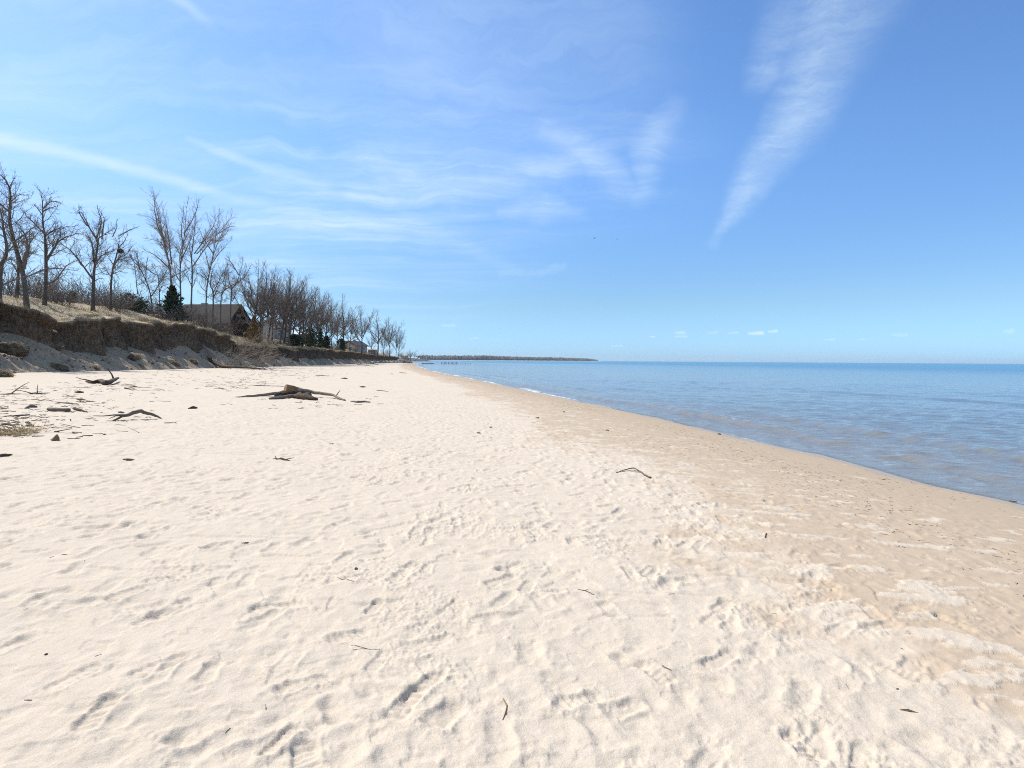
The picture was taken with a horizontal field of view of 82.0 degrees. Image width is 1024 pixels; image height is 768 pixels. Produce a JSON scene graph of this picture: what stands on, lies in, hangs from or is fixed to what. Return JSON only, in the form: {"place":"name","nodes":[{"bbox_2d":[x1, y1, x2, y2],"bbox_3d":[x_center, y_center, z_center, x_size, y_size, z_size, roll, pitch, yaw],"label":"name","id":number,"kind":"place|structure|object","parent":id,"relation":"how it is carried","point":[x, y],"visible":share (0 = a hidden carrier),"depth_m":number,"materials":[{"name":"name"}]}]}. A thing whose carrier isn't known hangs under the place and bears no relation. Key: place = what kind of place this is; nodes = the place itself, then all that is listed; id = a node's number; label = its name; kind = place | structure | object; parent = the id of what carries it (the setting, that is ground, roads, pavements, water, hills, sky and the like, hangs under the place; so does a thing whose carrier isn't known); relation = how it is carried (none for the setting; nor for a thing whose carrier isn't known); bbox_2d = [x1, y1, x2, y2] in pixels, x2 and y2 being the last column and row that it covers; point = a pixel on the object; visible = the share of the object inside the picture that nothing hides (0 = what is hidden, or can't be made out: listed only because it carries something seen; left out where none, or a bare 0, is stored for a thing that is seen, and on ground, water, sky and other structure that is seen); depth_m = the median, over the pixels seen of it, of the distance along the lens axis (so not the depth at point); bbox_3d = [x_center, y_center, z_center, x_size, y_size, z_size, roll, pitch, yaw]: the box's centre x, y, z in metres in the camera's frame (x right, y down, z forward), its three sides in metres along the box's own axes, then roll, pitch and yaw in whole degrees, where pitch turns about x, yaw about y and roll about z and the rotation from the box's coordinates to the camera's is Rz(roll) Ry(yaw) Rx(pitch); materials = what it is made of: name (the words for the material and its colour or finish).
{"place":"outdoors","nodes":[
{"label":"outdoors","id":0,"kind":"place"},
{"bbox_2d":[0,295,398,372],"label":"eroded bank","id":1,"kind":"structure","parent":0,"point":[144,343],"depth_m":56.26,"materials":[{"name":"soil"}]},
{"bbox_2d":[0,339,30,356],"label":"fallen clod","id":2,"kind":"object","parent":1,"relation":"on","point":[14,348],"visible":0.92,"depth_m":41.88,"materials":[{"name":"brown soil"}]},
{"bbox_2d":[0,240,35,297],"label":"bare tree","id":3,"kind":"object","parent":1,"relation":"on","point":[16,292],"visible":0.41,"depth_m":54.46,"materials":[{"name":"brown plant"}]},
{"bbox_2d":[0,191,38,300],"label":"bare tree","id":4,"kind":"object","parent":1,"relation":"on","point":[5,254],"visible":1,"depth_m":45.65,"materials":[{"name":"brown plant"}]},
{"bbox_2d":[2,272,41,297],"bbox_3d":[-46.557,-9.194,54.967,5.880,2.600,3.925,0,2,-9],"label":"bare shrub","id":5,"kind":"object","parent":1,"relation":"on","point":[11,292],"visible":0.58,"depth_m":55.07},
{"bbox_2d":[0,163,62,307],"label":"bare tree","id":6,"kind":"object","parent":1,"relation":"on","point":[26,254],"visible":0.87,"depth_m":49.42,"materials":[{"name":"brown plant"}]},
{"bbox_2d":[3,263,62,297],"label":"bare shrub","id":7,"kind":"object","parent":1,"relation":"on","point":[56,273],"visible":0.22,"depth_m":66.27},
{"bbox_2d":[9,266,65,298],"bbox_3d":[-47.551,-9.864,59.136,4.463,3.257,5.467,-1,3,-37],"label":"bare shrub","id":8,"kind":"object","parent":1,"relation":"on","point":[38,288],"visible":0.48,"depth_m":58.67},
{"bbox_2d":[7,271,76,300],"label":"bare shrub","id":9,"kind":"object","parent":1,"relation":"on","point":[54,284],"visible":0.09,"depth_m":71.47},
{"bbox_2d":[16,183,94,305],"bbox_3d":[-41.763,-12.439,53.238,6.494,11.630,4.252,0,2,0],"label":"bare tree","id":10,"kind":"object","parent":1,"relation":"on","point":[45,261],"visible":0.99,"depth_m":53.79,"materials":[{"name":"brown plant"}]},
{"bbox_2d":[51,339,63,350],"bbox_3d":[-36.687,-3.049,46.605,1.874,1.265,2.126,0,2,0],"label":"fallen clod","id":11,"kind":"object","parent":1,"relation":"on","point":[58,345],"visible":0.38,"depth_m":46.82,"materials":[{"name":"brown soil"}]},
{"bbox_2d":[50,363,70,371],"bbox_3d":[-33.850,-1.164,43.948,1.538,1.065,1.842,0,2,0],"label":"fallen clod","id":12,"kind":"object","parent":1,"relation":"on","point":[61,367],"visible":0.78,"depth_m":43.69,"materials":[{"name":"brown soil"}]},
{"bbox_2d":[30,275,91,306],"bbox_3d":[-46.108,-9.412,59.714,5.650,3.730,4.888,2,3,36],"label":"bare shrub","id":13,"kind":"object","parent":1,"relation":"on","point":[60,298],"visible":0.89,"depth_m":59.87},
{"bbox_2d":[33,282,98,304],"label":"bare shrub","id":14,"kind":"object","parent":1,"relation":"on","point":[67,299],"visible":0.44,"depth_m":66.50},
{"bbox_2d":[40,284,109,306],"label":"bare shrub","id":15,"kind":"object","parent":1,"relation":"on","point":[82,298],"visible":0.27,"depth_m":77.27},
{"bbox_2d":[48,269,130,305],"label":"bare shrub","id":16,"kind":"object","parent":1,"relation":"on","point":[89,288],"visible":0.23,"depth_m":81.44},
{"bbox_2d":[56,203,138,311],"bbox_3d":[-44.288,-13.290,61.934,8.064,11.626,5.448,0,2,0],"label":"bare tree","id":17,"kind":"object","parent":1,"relation":"on","point":[94,259],"visible":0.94,"depth_m":62.61,"materials":[{"name":"brown plant"}]},
{"bbox_2d":[84,284,130,306],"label":"bare shrub","id":18,"kind":"object","parent":1,"relation":"on","point":[97,301],"visible":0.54,"depth_m":71.91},
{"bbox_2d":[95,285,139,312],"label":"bare shrub","id":19,"kind":"object","parent":1,"relation":"on","point":[122,307],"visible":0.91,"depth_m":69.84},
{"bbox_2d":[97,229,139,309],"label":"bare tree","id":20,"kind":"object","parent":1,"relation":"on","point":[112,272],"visible":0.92,"depth_m":68.39,"materials":[{"name":"brown plant"}]},
{"bbox_2d":[87,280,154,310],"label":"bare shrub","id":21,"kind":"object","parent":1,"relation":"on","point":[148,296],"visible":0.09,"depth_m":87.31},
{"bbox_2d":[95,293,151,312],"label":"evergreen shrub","id":22,"kind":"object","parent":1,"relation":"on","point":[132,298],"visible":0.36,"depth_m":76.72,"materials":[{"name":"green plant"}]},
{"bbox_2d":[101,289,154,308],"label":"bare shrub","id":23,"kind":"object","parent":1,"relation":"on","point":[135,300],"visible":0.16,"depth_m":79.92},
{"bbox_2d":[127,354,143,360],"bbox_3d":[-35.986,-2.447,56.036,1.545,1.027,1.755,0,2,0],"label":"fallen clod","id":24,"kind":"object","parent":1,"relation":"on","point":[132,357],"visible":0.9,"depth_m":55.64,"materials":[{"name":"brown soil"}]},
{"bbox_2d":[119,295,164,313],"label":"bare shrub","id":25,"kind":"object","parent":1,"relation":"on","point":[153,303],"visible":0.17,"depth_m":88.46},
{"bbox_2d":[127,299,158,314],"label":"evergreen shrub","id":26,"kind":"object","parent":1,"relation":"on","point":[140,302],"visible":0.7,"depth_m":76.57,"materials":[{"name":"green plant"}]},
{"bbox_2d":[121,248,176,308],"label":"bare tree","id":27,"kind":"object","parent":1,"relation":"on","point":[142,271],"visible":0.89,"depth_m":81.80,"materials":[{"name":"brown plant"}]},
{"bbox_2d":[138,307,164,317],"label":"bare shrub","id":28,"kind":"object","parent":1,"relation":"on","point":[151,312],"visible":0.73,"depth_m":76.50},
{"bbox_2d":[139,259,173,303],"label":"bare tree","id":29,"kind":"object","parent":1,"relation":"on","point":[163,281],"visible":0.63,"depth_m":85.23,"materials":[{"name":"brown plant"}]},
{"bbox_2d":[138,187,193,284],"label":"bare poplar","id":30,"kind":"object","parent":1,"relation":"on","point":[165,239],"visible":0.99,"depth_m":83.43,"materials":[{"name":"brown plant"}]},
{"bbox_2d":[152,285,191,320],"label":"evergreen tree","id":31,"kind":"object","parent":1,"relation":"on","point":[171,300],"visible":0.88,"depth_m":80.12,"materials":[{"name":"green plant"}]},
{"bbox_2d":[151,307,195,321],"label":"bare shrub","id":32,"kind":"object","parent":1,"relation":"on","point":[174,317],"visible":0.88,"depth_m":78.03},
{"bbox_2d":[169,198,198,302],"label":"bare poplar","id":33,"kind":"object","parent":1,"relation":"on","point":[182,252],"visible":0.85,"depth_m":88.05,"materials":[{"name":"brown plant"}]},
{"bbox_2d":[173,303,203,322],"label":"bare shrub","id":34,"kind":"object","parent":1,"relation":"on","point":[186,314],"visible":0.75,"depth_m":80.90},
{"bbox_2d":[0,336,380,372],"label":"turf crumbs","id":35,"kind":"object","parent":1,"relation":"on","point":[4,355],"visible":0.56,"depth_m":57.25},
{"bbox_2d":[187,357,198,364],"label":"fallen clod","id":36,"kind":"object","parent":1,"relation":"on","point":[194,361],"visible":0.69,"depth_m":66.63,"materials":[{"name":"brown soil"}]},
{"bbox_2d":[0,303,392,358],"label":"hanging roots","id":37,"kind":"object","parent":1,"relation":"hanging from","point":[103,325],"visible":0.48,"depth_m":55.88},
{"bbox_2d":[183,313,209,326],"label":"bare shrub","id":38,"kind":"object","parent":1,"relation":"on","point":[198,321],"visible":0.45,"depth_m":84.64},
{"bbox_2d":[0,293,396,357],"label":"dry grass","id":39,"kind":"structure","parent":1,"relation":"on","point":[142,319],"depth_m":64.14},
{"bbox_2d":[185,317,214,328],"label":"bare shrub","id":40,"kind":"object","parent":1,"relation":"on","point":[207,325],"visible":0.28,"depth_m":85.54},
{"bbox_2d":[187,306,220,329],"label":"bare shrub","id":41,"kind":"object","parent":1,"relation":"on","point":[206,322],"visible":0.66,"depth_m":88.30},
{"bbox_2d":[176,197,237,315],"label":"bare poplar","id":42,"kind":"object","parent":1,"relation":"on","point":[205,239],"visible":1,"depth_m":86.75,"materials":[{"name":"brown plant"}]},
{"bbox_2d":[194,259,233,327],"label":"bare tree","id":43,"kind":"object","parent":1,"relation":"on","point":[216,284],"visible":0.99,"depth_m":93.96,"materials":[{"name":"brown plant"}]},
{"bbox_2d":[195,213,234,313],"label":"bare poplar","id":44,"kind":"object","parent":1,"relation":"on","point":[210,263],"visible":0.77,"depth_m":97.05,"materials":[{"name":"brown plant"}]},
{"bbox_2d":[203,315,239,335],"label":"bare shrub","id":45,"kind":"object","parent":1,"relation":"on","point":[226,325],"visible":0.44,"depth_m":95.26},
{"bbox_2d":[182,303,264,338],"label":"dark house","id":46,"kind":"structure","parent":1,"relation":"on","point":[225,310],"depth_m":113.42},
{"bbox_2d":[208,316,239,331],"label":"bare shrub","id":47,"kind":"object","parent":1,"relation":"on","point":[216,327],"visible":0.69,"depth_m":93.47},
{"bbox_2d":[212,267,248,325],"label":"bare tree","id":48,"kind":"object","parent":1,"relation":"on","point":[225,286],"visible":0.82,"depth_m":100.25,"materials":[{"name":"brown plant"}]},
{"bbox_2d":[224,252,253,333],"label":"bare tree","id":49,"kind":"object","parent":1,"relation":"on","point":[242,278],"visible":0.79,"depth_m":107.78,"materials":[{"name":"brown plant"}]},
{"bbox_2d":[206,317,290,369],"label":"fallen tree","id":50,"kind":"object","parent":1,"relation":"on","point":[215,362],"visible":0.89,"depth_m":69.67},
{"bbox_2d":[225,262,284,339],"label":"bare tree","id":51,"kind":"object","parent":1,"relation":"on","point":[255,312],"visible":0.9,"depth_m":110.11,"materials":[{"name":"brown plant"}]},
{"bbox_2d":[242,316,267,342],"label":"rusty shrub","id":52,"kind":"object","parent":1,"relation":"on","point":[253,327],"visible":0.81,"depth_m":100.12,"materials":[{"name":"brown plant"}]},
{"bbox_2d":[231,261,287,341],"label":"bare tree","id":53,"kind":"object","parent":1,"relation":"on","point":[262,309],"visible":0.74,"depth_m":111.97,"materials":[{"name":"brown plant"}]},
{"bbox_2d":[239,261,296,323],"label":"bare tree","id":54,"kind":"object","parent":1,"relation":"on","point":[269,313],"visible":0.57,"depth_m":117.30,"materials":[{"name":"brown plant"}]},
{"bbox_2d":[240,265,302,339],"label":"bare tree","id":55,"kind":"object","parent":1,"relation":"on","point":[270,315],"visible":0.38,"depth_m":119.90,"materials":[{"name":"brown plant"}]},
{"bbox_2d":[264,335,282,344],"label":"bare shrub","id":56,"kind":"object","parent":1,"relation":"on","point":[273,342],"visible":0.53,"depth_m":115.68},
{"bbox_2d":[249,269,299,339],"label":"bare tree","id":57,"kind":"object","parent":1,"relation":"on","point":[272,326],"visible":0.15,"depth_m":129.51,"materials":[{"name":"brown plant"}]},
{"bbox_2d":[261,320,291,339],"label":"grey house","id":58,"kind":"structure","parent":1,"relation":"on","point":[276,335],"depth_m":145.56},
{"bbox_2d":[267,270,319,340],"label":"bare tree","id":59,"kind":"object","parent":1,"relation":"on","point":[287,330],"visible":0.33,"depth_m":131.22,"materials":[{"name":"brown plant"}]},
{"bbox_2d":[277,272,310,343],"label":"bare tree","id":60,"kind":"object","parent":1,"relation":"on","point":[293,314],"visible":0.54,"depth_m":125.89,"materials":[{"name":"brown plant"}]},
{"bbox_2d":[267,268,322,344],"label":"bare tree","id":61,"kind":"object","parent":1,"relation":"on","point":[296,310],"visible":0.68,"depth_m":123.81,"materials":[{"name":"brown plant"}]},
{"bbox_2d":[282,334,307,346],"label":"evergreen shrub","id":62,"kind":"object","parent":1,"relation":"on","point":[295,339],"visible":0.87,"depth_m":130.59,"materials":[{"name":"green plant"}]},
{"bbox_2d":[275,275,322,334],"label":"bare tree","id":63,"kind":"object","parent":1,"relation":"on","point":[306,306],"visible":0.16,"depth_m":138.27,"materials":[{"name":"brown plant"}]},
{"bbox_2d":[278,283,330,346],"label":"bare tree","id":64,"kind":"object","parent":1,"relation":"on","point":[312,320],"visible":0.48,"depth_m":134.34,"materials":[{"name":"brown plant"}]},
{"bbox_2d":[281,284,331,338],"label":"bare tree","id":65,"kind":"object","parent":1,"relation":"on","point":[299,333],"visible":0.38,"depth_m":137.07,"materials":[{"name":"brown plant"}]},
{"bbox_2d":[303,328,320,347],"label":"evergreen shrub","id":66,"kind":"object","parent":1,"relation":"on","point":[312,341],"visible":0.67,"depth_m":141.81,"materials":[{"name":"green plant"}]},
{"bbox_2d":[301,287,336,346],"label":"bare tree","id":67,"kind":"object","parent":1,"relation":"on","point":[327,321],"visible":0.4,"depth_m":145.65,"materials":[{"name":"brown plant"}]},
{"bbox_2d":[298,287,341,346],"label":"bare tree","id":68,"kind":"object","parent":1,"relation":"on","point":[321,311],"visible":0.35,"depth_m":146.67,"materials":[{"name":"brown plant"}]},
{"bbox_2d":[316,327,324,347],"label":"evergreen tree","id":69,"kind":"object","parent":1,"relation":"on","point":[321,336],"visible":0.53,"depth_m":154.33,"materials":[{"name":"green plant"}]},
{"bbox_2d":[309,297,337,334],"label":"bare tree","id":70,"kind":"object","parent":1,"relation":"on","point":[326,322],"visible":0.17,"depth_m":158.43,"materials":[{"name":"brown plant"}]},
{"bbox_2d":[320,335,331,348],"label":"evergreen shrub","id":71,"kind":"object","parent":1,"relation":"on","point":[327,340],"visible":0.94,"depth_m":153.36,"materials":[{"name":"green plant"}]},
{"bbox_2d":[309,293,345,337],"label":"bare tree","id":72,"kind":"object","parent":1,"relation":"on","point":[336,327],"visible":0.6,"depth_m":155.81,"materials":[{"name":"brown plant"}]},
{"bbox_2d":[326,299,344,348],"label":"bare tree","id":73,"kind":"object","parent":1,"relation":"on","point":[334,323],"visible":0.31,"depth_m":168.99,"materials":[{"name":"brown plant"}]},
{"bbox_2d":[330,340,340,349],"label":"bare shrub","id":74,"kind":"object","parent":1,"relation":"on","point":[333,346],"visible":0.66,"depth_m":164.64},
{"bbox_2d":[325,300,351,349],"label":"bare tree","id":75,"kind":"object","parent":1,"relation":"on","point":[337,335],"visible":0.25,"depth_m":177.65,"materials":[{"name":"brown plant"}]},
{"bbox_2d":[334,338,348,350],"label":"evergreen shrub","id":76,"kind":"object","parent":1,"relation":"on","point":[342,346],"visible":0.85,"depth_m":172.00,"materials":[{"name":"green plant"}]},
{"bbox_2d":[326,294,364,339],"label":"bare tree","id":77,"kind":"object","parent":1,"relation":"on","point":[347,324],"visible":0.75,"depth_m":173.37,"materials":[{"name":"brown plant"}]},
{"bbox_2d":[341,310,366,350],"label":"bare tree","id":78,"kind":"object","parent":1,"relation":"on","point":[353,331],"visible":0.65,"depth_m":187.24,"materials":[{"name":"brown plant"}]},
{"bbox_2d":[345,340,368,353],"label":"tan house","id":79,"kind":"structure","parent":1,"relation":"on","point":[354,344],"depth_m":219.44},
{"bbox_2d":[350,305,378,353],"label":"bare tree","id":80,"kind":"object","parent":1,"relation":"on","point":[365,328],"visible":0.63,"depth_m":194.88,"materials":[{"name":"brown plant"}]},
{"bbox_2d":[367,347,377,355],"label":"garden shed","id":81,"kind":"structure","parent":1,"relation":"on","point":[374,349],"depth_m":234.50,"materials":[{"name":"grey"}]},
{"bbox_2d":[362,311,393,355],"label":"bare tree","id":82,"kind":"object","parent":1,"relation":"on","point":[383,332],"visible":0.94,"depth_m":220.81,"materials":[{"name":"brown plant"}]},
{"bbox_2d":[379,334,390,355],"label":"bare tree","id":83,"kind":"object","parent":1,"relation":"on","point":[384,342],"visible":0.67,"depth_m":241.43,"materials":[{"name":"brown plant"}]},
{"bbox_2d":[379,317,403,356],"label":"bare tree","id":84,"kind":"object","parent":1,"relation":"on","point":[391,336],"visible":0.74,"depth_m":244.44,"materials":[{"name":"brown plant"}]},
{"bbox_2d":[389,325,405,349],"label":"bare tree","id":85,"kind":"object","parent":1,"relation":"on","point":[396,339],"visible":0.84,"depth_m":278.39,"materials":[{"name":"brown plant"}]},
{"bbox_2d":[397,330,406,357],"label":"bare tree","id":86,"kind":"object","parent":1,"relation":"on","point":[400,342],"visible":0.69,"depth_m":290.06,"materials":[{"name":"brown plant"}]},
{"bbox_2d":[399,357,429,360],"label":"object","id":87,"kind":"structure","parent":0,"point":[412,359],"depth_m":906.09,"materials":[{"name":"grey wood"}]},
{"bbox_2d":[469,360,521,360],"bbox_3d":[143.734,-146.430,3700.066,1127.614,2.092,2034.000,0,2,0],"label":"beach","id":88,"kind":"structure","parent":0,"point":[494,360],"depth_m":3269.03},
{"bbox_2d":[416,355,597,360],"bbox_3d":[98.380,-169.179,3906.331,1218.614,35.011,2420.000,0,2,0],"label":"wooded shore","id":89,"kind":"structure","parent":88,"relation":"on","point":[457,357],"depth_m":3355.20,"materials":[{"name":"grey wood"}]},
{"bbox_2d":[0,363,1023,767],"bbox_3d":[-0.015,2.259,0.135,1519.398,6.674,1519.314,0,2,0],"label":"beach","id":90,"kind":"structure","parent":0,"point":[158,611],"depth_m":4.18,"materials":[{"name":"sand"}]},
{"bbox_2d":[0,367,16,376],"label":"fallen clod","id":91,"kind":"object","parent":90,"relation":"on","point":[4,373],"visible":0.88,"depth_m":32.87,"materials":[{"name":"brown soil"}]},
{"bbox_2d":[0,418,61,435],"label":"dead grass tuft","id":92,"kind":"object","parent":90,"relation":"on","point":[17,430],"visible":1,"depth_m":11.06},
{"bbox_2d":[50,434,59,440],"bbox_3d":[-8.073,0.965,10.402,0.138,0.154,0.173,-1,3,-39],"label":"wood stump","id":93,"kind":"object","parent":90,"relation":"on","point":[56,437],"visible":0.78,"depth_m":10.39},
{"bbox_2d":[47,407,70,411],"bbox_3d":[-11.893,0.674,15.435,0.627,0.119,0.225,1,2,6],"label":"driftwood plank","id":94,"kind":"object","parent":90,"relation":"on","point":[58,409],"visible":0.98,"depth_m":15.37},
{"bbox_2d":[76,367,118,384],"bbox_3d":[-20.765,-0.445,29.628,1.557,0.876,4.807,-1,3,-27],"label":"driftwood branch","id":95,"kind":"object","parent":90,"relation":"on","point":[106,382],"visible":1,"depth_m":28.78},
{"bbox_2d":[93,409,161,419],"bbox_3d":[-8.965,0.740,13.714,0.221,0.264,1.480,2,3,32],"label":"arched branch","id":96,"kind":"object","parent":90,"relation":"on","point":[142,411],"visible":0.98,"depth_m":13.86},
{"bbox_2d":[0,365,380,438],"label":"driftwood litter","id":97,"kind":"object","parent":90,"relation":"on","point":[25,417],"visible":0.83,"depth_m":17.95,"materials":[{"name":"brown wood"}]},
{"bbox_2d":[269,394,293,399],"bbox_3d":[-8.563,0.482,22.085,0.196,0.172,1.276,2,3,31],"label":"driftwood log","id":98,"kind":"object","parent":90,"relation":"on","point":[284,396],"visible":0.77,"depth_m":22.04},
{"bbox_2d":[238,388,345,400],"bbox_3d":[-8.179,0.357,22.615,4.184,0.445,1.636,0,2,3],"label":"driftwood stump with roots","id":99,"kind":"object","parent":90,"relation":"on","point":[305,390],"visible":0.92,"depth_m":23.01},
{"bbox_2d":[274,391,311,396],"bbox_3d":[-8.603,0.355,23.233,1.410,0.350,0.507,0,2,-11],"label":"driftwood log","id":100,"kind":"object","parent":90,"relation":"on","point":[279,394],"visible":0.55,"depth_m":23.18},
{"bbox_2d":[284,384,302,390],"bbox_3d":[-8.551,0.175,23.331,0.904,0.347,0.307,-2,3,-40],"label":"split log","id":101,"kind":"object","parent":100,"relation":"on","point":[287,387],"visible":0.76,"depth_m":23.09,"materials":[{"name":"beige wood"}]},
{"bbox_2d":[293,392,317,400],"bbox_3d":[-7.785,0.459,22.044,1.500,0.336,0.327,2,3,41],"label":"driftwood log","id":102,"kind":"object","parent":90,"relation":"on","point":[300,395],"visible":0.97,"depth_m":21.83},
{"bbox_2d":[616,467,651,478],"bbox_3d":[1.910,1.332,8.847,0.566,0.053,0.444,2,3,36],"label":"curved branch","id":103,"kind":"object","parent":90,"relation":"on","point":[637,470],"visible":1,"depth_m":8.90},
{"bbox_2d":[432,374,1023,688],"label":"wood chips","id":104,"kind":"object","parent":90,"relation":"on","point":[797,482],"visible":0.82,"depth_m":9.84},
{"bbox_2d":[0,0,1023,363],"label":"sky","id":105,"kind":"structure","parent":0,"point":[823,181],"materials":[{"name":"blue"}]},
{"bbox_2d":[412,360,1023,504],"bbox_3d":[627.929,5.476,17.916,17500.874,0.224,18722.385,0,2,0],"label":"lake water","id":106,"kind":"structure","parent":0,"point":[956,426],"depth_m":31.38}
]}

